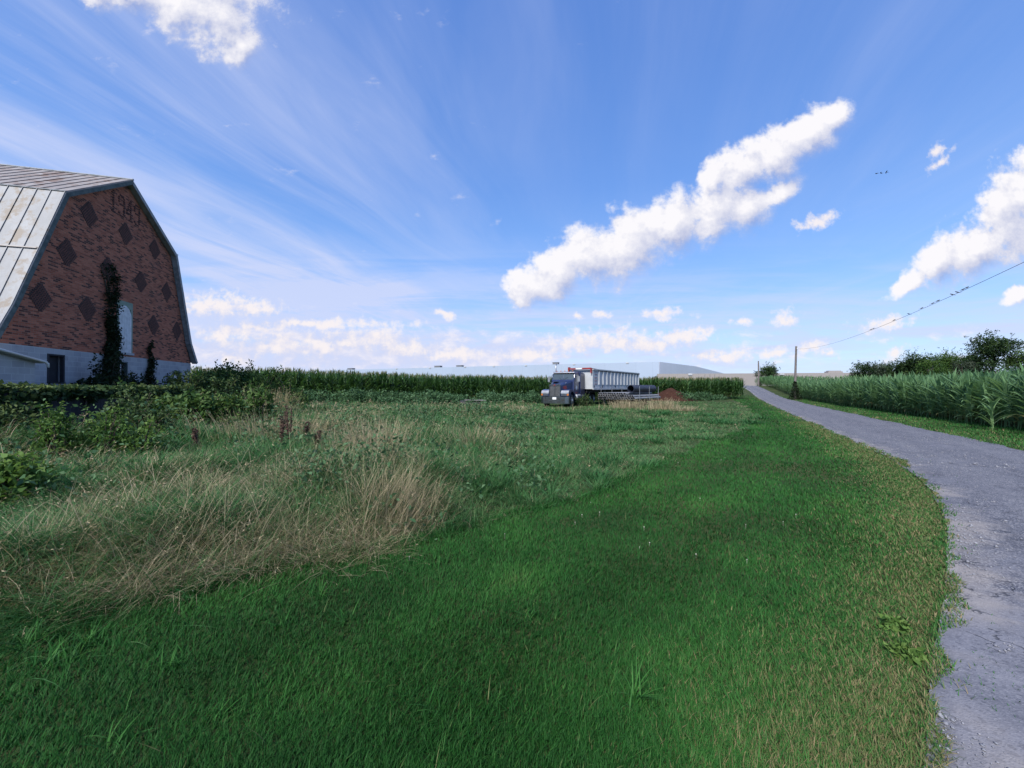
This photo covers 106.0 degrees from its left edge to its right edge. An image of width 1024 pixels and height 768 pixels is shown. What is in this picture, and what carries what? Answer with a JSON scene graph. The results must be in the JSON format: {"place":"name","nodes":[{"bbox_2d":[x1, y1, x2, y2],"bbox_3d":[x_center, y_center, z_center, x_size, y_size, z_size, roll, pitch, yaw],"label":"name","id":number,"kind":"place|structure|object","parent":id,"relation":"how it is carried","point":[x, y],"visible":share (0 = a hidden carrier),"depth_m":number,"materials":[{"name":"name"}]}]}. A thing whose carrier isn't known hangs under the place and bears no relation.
{"place":"outdoors","nodes":[
{"label":"outdoors","id":0,"kind":"place"},
{"bbox_2d":[0,386,1023,767],"bbox_3d":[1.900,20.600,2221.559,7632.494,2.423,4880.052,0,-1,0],"label":"ground","id":1,"kind":"structure","parent":0,"point":[780,392],"depth_m":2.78,"materials":[{"name":"plant"}]},
{"bbox_2d":[0,395,43,437],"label":"bramble","id":2,"kind":"object","parent":1,"relation":"on","point":[8,414],"visible":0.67,"depth_m":7.39,"materials":[{"name":"green plant"}]},
{"bbox_2d":[0,348,49,385],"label":"block annex","id":3,"kind":"object","parent":1,"relation":"on","point":[16,368],"visible":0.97,"depth_m":11.85,"materials":[{"name":"concrete"}]},
{"bbox_2d":[0,448,63,507],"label":"weed plant","id":4,"kind":"object","parent":1,"relation":"on","point":[19,467],"visible":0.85,"depth_m":4.58,"materials":[{"name":"green plant"}]},
{"bbox_2d":[27,401,83,460],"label":"fern weed","id":5,"kind":"object","parent":1,"relation":"on","point":[49,435],"visible":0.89,"depth_m":6.64,"materials":[{"name":"green plant"}]},
{"bbox_2d":[0,387,182,429],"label":"retaining wall","id":6,"kind":"structure","parent":1,"relation":"on","point":[100,404],"depth_m":9.76,"materials":[{"name":"stone"}]},
{"bbox_2d":[0,379,195,424],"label":"ivy","id":7,"kind":"object","parent":6,"relation":"attached to","point":[75,391],"visible":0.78,"depth_m":9.48,"materials":[{"name":"green plant"}]},
{"bbox_2d":[0,494,193,641],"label":"dry grass clump","id":8,"kind":"object","parent":1,"relation":"on","point":[32,571],"visible":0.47,"depth_m":3.04,"materials":[{"name":"plant"}]},
{"bbox_2d":[42,349,151,385],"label":"shrub","id":9,"kind":"object","parent":1,"relation":"on","point":[101,377],"visible":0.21,"depth_m":15.54,"materials":[{"name":"green plant"}]},
{"bbox_2d":[0,164,197,384],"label":"brick barn","id":10,"kind":"structure","parent":1,"relation":"on","point":[64,235],"depth_m":15.73,"materials":[{"name":"brick"}]},
{"bbox_2d":[47,353,64,383],"bbox_3d":[-17.119,-0.564,14.399,0.202,1.090,0.730,0,-1,-15],"label":"window","id":11,"kind":"structure","parent":10,"relation":"in","point":[52,371],"depth_m":14.54,"materials":[{"name":"glass"}]},
{"bbox_2d":[100,260,125,377],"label":"wall vine","id":12,"kind":"object","parent":10,"relation":"attached to","point":[114,339],"depth_m":16.92,"materials":[{"name":"green plant"}]},
{"bbox_2d":[116,299,133,355],"bbox_3d":[-17.894,-2.588,17.859,0.078,2.460,1.120,0,-1,-15],"label":"loft door","id":13,"kind":"structure","parent":10,"relation":"in","point":[125,319],"depth_m":17.90,"materials":[{"name":"wood"}]},
{"bbox_2d":[144,340,161,385],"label":"wall vine","id":14,"kind":"object","parent":10,"relation":"attached to","point":[151,366],"depth_m":19.50,"materials":[{"name":"green plant"}]},
{"bbox_2d":[71,404,168,456],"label":"fern weed","id":15,"kind":"object","parent":1,"relation":"on","point":[106,426],"visible":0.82,"depth_m":7.18,"materials":[{"name":"green plant"}]},
{"bbox_2d":[6,450,256,520],"bbox_3d":[-4.435,1.193,4.929,2.885,0.663,2.851,0,-1,16],"label":"dry grass clump","id":16,"kind":"object","parent":1,"relation":"on","point":[131,479],"visible":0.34,"depth_m":5.00,"materials":[{"name":"plant"}]},
{"bbox_2d":[0,492,265,691],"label":"dry grass clump","id":17,"kind":"object","parent":1,"relation":"on","point":[55,607],"visible":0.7,"depth_m":2.73,"materials":[{"name":"plant"}]},
{"bbox_2d":[94,384,179,434],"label":"bramble","id":18,"kind":"object","parent":1,"relation":"on","point":[129,406],"visible":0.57,"depth_m":9.15,"materials":[{"name":"green plant"}]},
{"bbox_2d":[190,425,198,449],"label":"dock stalk","id":19,"kind":"object","parent":1,"relation":"on","point":[195,431],"visible":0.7,"depth_m":7.95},
{"bbox_2d":[115,376,280,424],"bbox_3d":[-9.953,0.632,12.105,4.559,1.804,2.156,0,-1,-22],"label":"sumac shrub","id":20,"kind":"object","parent":1,"relation":"on","point":[199,404],"visible":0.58,"depth_m":12.12,"materials":[{"name":"green plant"}]},
{"bbox_2d":[158,366,266,400],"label":"shrub","id":21,"kind":"object","parent":1,"relation":"on","point":[226,389],"visible":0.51,"depth_m":17.40,"materials":[{"name":"green plant"}]},
{"bbox_2d":[181,486,301,559],"bbox_3d":[-2.497,1.277,3.729,1.221,0.696,1.061,0,-1,0],"label":"dry grass clump","id":22,"kind":"object","parent":1,"relation":"on","point":[241,531],"visible":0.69,"depth_m":3.61,"materials":[{"name":"plant"}]},
{"bbox_2d":[192,358,309,405],"bbox_3d":[-14.950,0.044,21.865,6.889,2.987,3.341,0,-1,0],"label":"shrub","id":23,"kind":"object","parent":1,"relation":"on","point":[223,373],"visible":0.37,"depth_m":21.85,"materials":[{"name":"green plant"}]},
{"bbox_2d":[135,404,380,449],"bbox_3d":[-6.226,0.997,10.318,5.858,1.192,5.382,0,-1,0],"label":"dry grass clump","id":24,"kind":"object","parent":1,"relation":"on","point":[250,429],"visible":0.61,"depth_m":9.68,"materials":[{"name":"plant"}]},
{"bbox_2d":[241,384,305,411],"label":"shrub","id":25,"kind":"object","parent":1,"relation":"on","point":[286,400],"visible":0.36,"depth_m":17.51,"materials":[{"name":"plant"}]},
{"bbox_2d":[279,416,286,442],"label":"dock stalk","id":26,"kind":"object","parent":1,"relation":"on","point":[282,427],"visible":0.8,"depth_m":8.14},
{"bbox_2d":[0,379,572,539],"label":"meadow weeds","id":27,"kind":"object","parent":1,"relation":"on","point":[323,462],"visible":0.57,"depth_m":6.80,"materials":[{"name":"green plant"}]},
{"bbox_2d":[283,406,293,439],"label":"dock stalk","id":28,"kind":"object","parent":1,"relation":"on","point":[287,422],"visible":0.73,"depth_m":8.53,"materials":[{"name":"plant"}]},
{"bbox_2d":[280,431,333,447],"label":"weed plant","id":29,"kind":"object","parent":1,"relation":"on","point":[296,437],"visible":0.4,"depth_m":8.12,"materials":[{"name":"green plant"}]},
{"bbox_2d":[193,497,433,598],"bbox_3d":[-1.662,1.426,3.811,1.930,0.523,2.080,0,-1,0],"label":"dry grass clump","id":30,"kind":"object","parent":1,"relation":"on","point":[358,556],"visible":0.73,"depth_m":3.61,"materials":[{"name":"plant"}]},
{"bbox_2d":[262,409,372,433],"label":"dry grass clump","id":31,"kind":"object","parent":1,"relation":"on","point":[322,423],"visible":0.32,"depth_m":11.25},
{"bbox_2d":[299,411,432,454],"bbox_3d":[-2.891,0.994,7.877,3.303,1.052,2.617,0,-1,24],"label":"dry grass clump","id":32,"kind":"object","parent":1,"relation":"on","point":[368,433],"visible":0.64,"depth_m":7.67,"materials":[{"name":"plant"}]},
{"bbox_2d":[0,383,769,661],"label":"meadow grass","id":33,"kind":"structure","parent":1,"relation":"on","point":[251,485],"depth_m":4.83,"materials":[{"name":"plant"}]},
{"bbox_2d":[305,439,480,551],"bbox_3d":[-1.356,1.124,4.275,1.909,1.069,1.724,-1,-1,44],"label":"dry grass clump","id":34,"kind":"object","parent":1,"relation":"on","point":[391,499],"visible":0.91,"depth_m":4.29,"materials":[{"name":"plant"}]},
{"bbox_2d":[0,465,891,767],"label":"tall grass","id":35,"kind":"structure","parent":1,"relation":"on","point":[632,687],"depth_m":2.14,"materials":[{"name":"plant"}]},
{"bbox_2d":[408,420,523,455],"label":"dry grass clump","id":36,"kind":"object","parent":1,"relation":"on","point":[469,436],"visible":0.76,"depth_m":8.14,"materials":[{"name":"plant"}]},
{"bbox_2d":[191,365,747,400],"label":"cornfield","id":37,"kind":"structure","parent":1,"relation":"on","point":[331,382],"depth_m":41.45,"materials":[{"name":"green plant"}]},
{"bbox_2d":[286,387,727,404],"bbox_3d":[3.542,1.247,40.390,50.617,1.923,4.742,0,-1,-17],"label":"weed strip","id":38,"kind":"object","parent":1,"relation":"on","point":[363,396],"visible":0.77,"depth_m":35.90,"materials":[{"name":"green plant"}]},
{"bbox_2d":[320,403,697,410],"bbox_3d":[-0.112,1.590,28.479,28.228,0.613,5.120,0,-1,-3],"label":"dry grass strip","id":39,"kind":"object","parent":1,"relation":"on","point":[580,407],"visible":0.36,"depth_m":27.74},
{"bbox_2d":[305,362,719,381],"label":"white warehouse","id":40,"kind":"structure","parent":1,"relation":"on","point":[647,369],"depth_m":253.69,"materials":[{"name":"metal"}]},
{"bbox_2d":[541,364,595,406],"bbox_3d":[5.406,0.032,35.781,2.966,3.847,8.510,0,-1,27],"label":"semi truck","id":41,"kind":"object","parent":1,"relation":"on","point":[566,387],"visible":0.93,"depth_m":33.14,"materials":[{"name":"blue metal"}]},
{"bbox_2d":[573,393,594,405],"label":"weed plant","id":42,"kind":"object","parent":1,"relation":"on","point":[580,402],"visible":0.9,"depth_m":33.92,"materials":[{"name":"green plant"}]},
{"bbox_2d":[568,367,639,403],"bbox_3d":[10.227,0.234,41.448,2.630,3.570,13.550,0,-1,36],"label":"dump trailer","id":43,"kind":"object","parent":1,"relation":"on","point":[598,380],"visible":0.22,"depth_m":38.36,"materials":[{"name":"silver metal"}]},
{"bbox_2d":[599,398,657,408],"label":"dry grass clump","id":44,"kind":"object","parent":1,"relation":"on","point":[625,404],"visible":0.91,"depth_m":29.98,"materials":[{"name":"plant"}]},
{"bbox_2d":[601,386,658,404],"bbox_3d":[11.185,1.094,36.476,3.725,1.750,5.200,0,-1,41],"label":"pipe rack","id":45,"kind":"object","parent":1,"relation":"on","point":[613,400],"visible":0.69,"depth_m":35.48,"materials":[{"name":"black metal"}]},
{"bbox_2d":[627,385,655,392],"bbox_3d":[12.176,0.435,36.018,0.690,0.690,5.200,0,-1,41],"label":"black culvert pipe","id":46,"kind":"object","parent":45,"relation":"on","point":[635,388],"visible":0.92,"depth_m":35.17,"materials":[{"name":"plastic"}]},
{"bbox_2d":[638,397,684,409],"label":"dry grass clump","id":47,"kind":"object","parent":1,"relation":"on","point":[660,405],"visible":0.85,"depth_m":28.32,"materials":[{"name":"plant"}]},
{"bbox_2d":[651,388,697,400],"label":"soil heap","id":48,"kind":"object","parent":1,"relation":"on","point":[668,393],"visible":0.52,"depth_m":45.66,"materials":[{"name":"soil"}]},
{"bbox_2d":[670,404,700,411],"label":"dry grass clump","id":49,"kind":"object","parent":1,"relation":"on","point":[686,409],"visible":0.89,"depth_m":26.03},
{"bbox_2d":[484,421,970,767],"bbox_3d":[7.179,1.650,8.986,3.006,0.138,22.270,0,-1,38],"label":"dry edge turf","id":50,"kind":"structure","parent":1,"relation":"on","point":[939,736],"depth_m":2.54,"materials":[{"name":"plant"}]},
{"bbox_2d":[753,361,782,385],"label":"round tree","id":51,"kind":"object","parent":1,"relation":"on","point":[771,370],"visible":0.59,"depth_m":98.39,"materials":[{"name":"green plant"}]},
{"bbox_2d":[787,381,801,399],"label":"pole vine","id":52,"kind":"object","parent":1,"relation":"on","point":[796,391],"visible":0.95,"depth_m":49.73,"materials":[{"name":"green plant"}]},
{"bbox_2d":[793,346,797,399],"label":"utility pole","id":53,"kind":"object","parent":1,"relation":"on","point":[795,371],"visible":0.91,"depth_m":49.92,"materials":[{"name":"grey wood"}]},
{"bbox_2d":[806,262,1023,348],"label":"overhead wire","id":54,"kind":"object","parent":53,"relation":"attached to","point":[943,299],"visible":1,"depth_m":14.54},
{"bbox_2d":[650,371,996,385],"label":"tan warehouse","id":55,"kind":"structure","parent":1,"relation":"on","point":[749,379],"depth_m":144.79,"materials":[{"name":"metal"}]},
{"bbox_2d":[846,360,886,378],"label":"deciduous tree","id":56,"kind":"object","parent":1,"relation":"on","point":[864,369],"visible":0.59,"depth_m":91.83,"materials":[{"name":"green plant"}]},
{"bbox_2d":[863,377,877,408],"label":"corn plant","id":57,"kind":"object","parent":1,"relation":"on","point":[868,383],"visible":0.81,"depth_m":27.68,"materials":[{"name":"green plant"}]},
{"bbox_2d":[869,360,893,378],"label":"deciduous tree","id":58,"kind":"object","parent":1,"relation":"on","point":[881,366],"visible":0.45,"depth_m":90.63,"materials":[{"name":"green plant"}]},
{"bbox_2d":[883,375,894,411],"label":"corn plant","id":59,"kind":"object","parent":1,"relation":"on","point":[886,382],"visible":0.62,"depth_m":25.02,"materials":[{"name":"green plant"}]},
{"bbox_2d":[755,362,1023,421],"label":"cornfield","id":60,"kind":"structure","parent":1,"relation":"on","point":[805,386],"depth_m":53.64,"materials":[{"name":"green plant"}]},
{"bbox_2d":[886,373,900,407],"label":"corn plant","id":61,"kind":"object","parent":1,"relation":"on","point":[895,378],"visible":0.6,"depth_m":24.29,"materials":[{"name":"green plant"}]},
{"bbox_2d":[887,371,902,409],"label":"corn plant","id":62,"kind":"object","parent":1,"relation":"on","point":[899,376],"visible":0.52,"depth_m":24.01,"materials":[{"name":"green plant"}]},
{"bbox_2d":[888,379,905,409],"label":"corn plant","id":63,"kind":"object","parent":1,"relation":"on","point":[898,398],"visible":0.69,"depth_m":23.66,"materials":[{"name":"green plant"}]},
{"bbox_2d":[890,375,909,412],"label":"corn plant","id":64,"kind":"object","parent":1,"relation":"on","point":[901,383],"visible":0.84,"depth_m":23.00,"materials":[{"name":"green plant"}]},
{"bbox_2d":[886,359,918,376],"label":"deciduous tree","id":65,"kind":"object","parent":1,"relation":"on","point":[898,367],"visible":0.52,"depth_m":86.52,"materials":[{"name":"green plant"}]},
{"bbox_2d":[878,611,930,664],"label":"plantain weed","id":66,"kind":"object","parent":1,"relation":"on","point":[902,650],"visible":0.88,"depth_m":2.31,"materials":[{"name":"green plant"}]},
{"bbox_2d":[898,372,916,412],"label":"corn plant","id":67,"kind":"object","parent":1,"relation":"on","point":[910,379],"visible":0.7,"depth_m":22.53,"materials":[{"name":"green plant"}]},
{"bbox_2d":[898,370,925,416],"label":"corn plant","id":68,"kind":"object","parent":1,"relation":"on","point":[917,378],"visible":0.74,"depth_m":21.45,"materials":[{"name":"green plant"}]},
{"bbox_2d":[911,383,922,415],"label":"corn plant","id":69,"kind":"object","parent":1,"relation":"on","point":[917,396],"visible":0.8,"depth_m":21.48,"materials":[{"name":"green plant"}]},
{"bbox_2d":[898,346,940,376],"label":"deciduous tree","id":70,"kind":"object","parent":1,"relation":"on","point":[913,362],"visible":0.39,"depth_m":84.27,"materials":[{"name":"green plant"}]},
{"bbox_2d":[909,377,931,416],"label":"corn plant","id":71,"kind":"object","parent":1,"relation":"on","point":[925,389],"visible":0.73,"depth_m":20.68,"materials":[{"name":"green plant"}]},
{"bbox_2d":[914,378,936,416],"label":"corn plant","id":72,"kind":"object","parent":1,"relation":"on","point":[927,395],"visible":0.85,"depth_m":20.16,"materials":[{"name":"green plant"}]},
{"bbox_2d":[913,370,949,418],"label":"corn plant","id":73,"kind":"object","parent":1,"relation":"on","point":[932,391],"visible":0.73,"depth_m":19.56,"materials":[{"name":"green plant"}]},
{"bbox_2d":[912,357,952,376],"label":"deciduous tree","id":74,"kind":"object","parent":1,"relation":"on","point":[925,364],"visible":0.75,"depth_m":74.94,"materials":[{"name":"green plant"}]},
{"bbox_2d":[927,382,940,417],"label":"corn plant","id":75,"kind":"object","parent":1,"relation":"on","point":[932,394],"visible":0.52,"depth_m":20.03,"materials":[{"name":"green plant"}]},
{"bbox_2d":[928,373,948,419],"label":"corn plant","id":76,"kind":"object","parent":1,"relation":"on","point":[937,381],"visible":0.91,"depth_m":19.20,"materials":[{"name":"green plant"}]},
{"bbox_2d":[915,347,970,375],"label":"deciduous tree","id":77,"kind":"object","parent":1,"relation":"on","point":[946,358],"visible":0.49,"depth_m":76.91,"materials":[{"name":"green plant"}]},
{"bbox_2d":[934,377,956,419],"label":"corn plant","id":78,"kind":"object","parent":1,"relation":"on","point":[948,391],"visible":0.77,"depth_m":18.74,"materials":[{"name":"green plant"}]},
{"bbox_2d":[945,369,961,417],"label":"corn plant","id":79,"kind":"object","parent":1,"relation":"on","point":[954,375],"visible":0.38,"depth_m":18.88,"materials":[{"name":"green plant"}]},
{"bbox_2d":[939,368,973,420],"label":"corn plant","id":80,"kind":"object","parent":1,"relation":"on","point":[953,389],"visible":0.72,"depth_m":18.41,"materials":[{"name":"green plant"}]},
{"bbox_2d":[945,369,971,421],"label":"corn plant","id":81,"kind":"object","parent":1,"relation":"on","point":[963,379],"visible":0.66,"depth_m":17.95,"materials":[{"name":"green plant"}]},
{"bbox_2d":[951,378,966,422],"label":"corn plant","id":82,"kind":"object","parent":1,"relation":"on","point":[959,402],"visible":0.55,"depth_m":17.82,"materials":[{"name":"green plant"}]},
{"bbox_2d":[945,380,974,422],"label":"corn plant","id":83,"kind":"object","parent":1,"relation":"on","point":[962,402],"visible":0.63,"depth_m":17.58,"materials":[{"name":"green plant"}]},
{"bbox_2d":[945,374,978,422],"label":"corn plant","id":84,"kind":"object","parent":1,"relation":"on","point":[972,393],"visible":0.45,"depth_m":17.38,"materials":[{"name":"green plant"}]},
{"bbox_2d":[947,357,980,375],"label":"deciduous tree","id":85,"kind":"object","parent":1,"relation":"on","point":[971,366],"visible":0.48,"depth_m":73.65,"materials":[{"name":"green plant"}]},
{"bbox_2d":[955,370,978,423],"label":"corn plant","id":86,"kind":"object","parent":1,"relation":"on","point":[968,396],"visible":0.89,"depth_m":16.92,"materials":[{"name":"green plant"}]},
{"bbox_2d":[970,371,985,422],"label":"corn plant","id":87,"kind":"object","parent":1,"relation":"on","point":[976,379],"visible":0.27,"depth_m":17.56,"materials":[{"name":"green plant"}]},
{"bbox_2d":[961,372,998,424],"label":"corn plant","id":88,"kind":"object","parent":1,"relation":"on","point":[977,394],"visible":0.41,"depth_m":16.50,"materials":[{"name":"green plant"}]},
{"bbox_2d":[966,370,999,424],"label":"corn plant","id":89,"kind":"object","parent":1,"relation":"on","point":[977,384],"visible":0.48,"depth_m":16.30,"materials":[{"name":"green plant"}]},
{"bbox_2d":[977,383,993,419],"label":"corn plant","id":90,"kind":"object","parent":1,"relation":"on","point":[982,392],"visible":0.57,"depth_m":16.01,"materials":[{"name":"green plant"}]},
{"bbox_2d":[948,329,1023,373],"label":"deciduous tree","id":91,"kind":"object","parent":1,"relation":"on","point":[991,350],"visible":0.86,"depth_m":70.66,"materials":[{"name":"green plant"}]},
{"bbox_2d":[972,369,1004,416],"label":"corn plant","id":92,"kind":"object","parent":1,"relation":"on","point":[988,390],"visible":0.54,"depth_m":16.04,"materials":[{"name":"green plant"}]},
{"bbox_2d":[970,395,1012,428],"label":"corn plant","id":93,"kind":"object","parent":1,"relation":"on","point":[990,408],"visible":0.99,"depth_m":14.33,"materials":[{"name":"green plant"}]},
{"bbox_2d":[979,375,1015,425],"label":"corn plant","id":94,"kind":"object","parent":1,"relation":"on","point":[996,387],"visible":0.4,"depth_m":15.51,"materials":[{"name":"green plant"}]},
{"bbox_2d":[979,378,1015,419],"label":"corn plant","id":95,"kind":"object","parent":1,"relation":"on","point":[994,400],"visible":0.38,"depth_m":15.78,"materials":[{"name":"green plant"}]},
{"bbox_2d":[980,367,1020,426],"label":"corn plant","id":96,"kind":"object","parent":1,"relation":"on","point":[1013,383],"visible":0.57,"depth_m":15.36,"materials":[{"name":"green plant"}]},
{"bbox_2d":[988,379,1016,427],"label":"corn plant","id":97,"kind":"object","parent":1,"relation":"on","point":[1006,394],"visible":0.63,"depth_m":14.95,"materials":[{"name":"green plant"}]},
{"bbox_2d":[984,372,1023,427],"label":"corn plant","id":98,"kind":"object","parent":1,"relation":"on","point":[1010,393],"visible":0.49,"depth_m":15.01,"materials":[{"name":"green plant"}]},
{"bbox_2d":[985,376,1023,427],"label":"corn plant","id":99,"kind":"object","parent":1,"relation":"on","point":[1010,389],"visible":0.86,"depth_m":14.73,"materials":[{"name":"green plant"}]},
{"bbox_2d":[992,365,1021,418],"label":"corn plant","id":100,"kind":"object","parent":1,"relation":"on","point":[1015,372],"visible":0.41,"depth_m":15.50,"materials":[{"name":"green plant"}]},
{"bbox_2d":[1000,347,1023,370],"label":"deciduous tree","id":101,"kind":"object","parent":1,"relation":"on","point":[1019,355],"visible":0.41,"depth_m":69.88,"materials":[{"name":"green plant"}]},
{"bbox_2d":[1002,373,1023,429],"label":"corn plant","id":102,"kind":"object","parent":1,"relation":"on","point":[1021,410],"visible":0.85,"depth_m":14.34,"materials":[{"name":"green plant"}]},
{"bbox_2d":[1004,375,1023,428],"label":"corn plant","id":103,"kind":"object","parent":1,"relation":"on","point":[1021,383],"visible":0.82,"depth_m":14.44,"materials":[{"name":"green plant"}]},
{"bbox_2d":[0,0,1023,373],"label":"sky","id":104,"kind":"structure","parent":0,"point":[332,184],"materials":[{"name":"blue"}]},
{"bbox_2d":[743,386,1023,767],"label":"road","id":105,"kind":"structure","parent":0,"point":[1000,598],"depth_m":3.26,"materials":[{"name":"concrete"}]},
{"bbox_2d":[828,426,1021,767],"bbox_3d":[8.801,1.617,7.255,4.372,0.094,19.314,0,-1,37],"label":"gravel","id":106,"kind":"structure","parent":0,"point":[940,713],"depth_m":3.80,"materials":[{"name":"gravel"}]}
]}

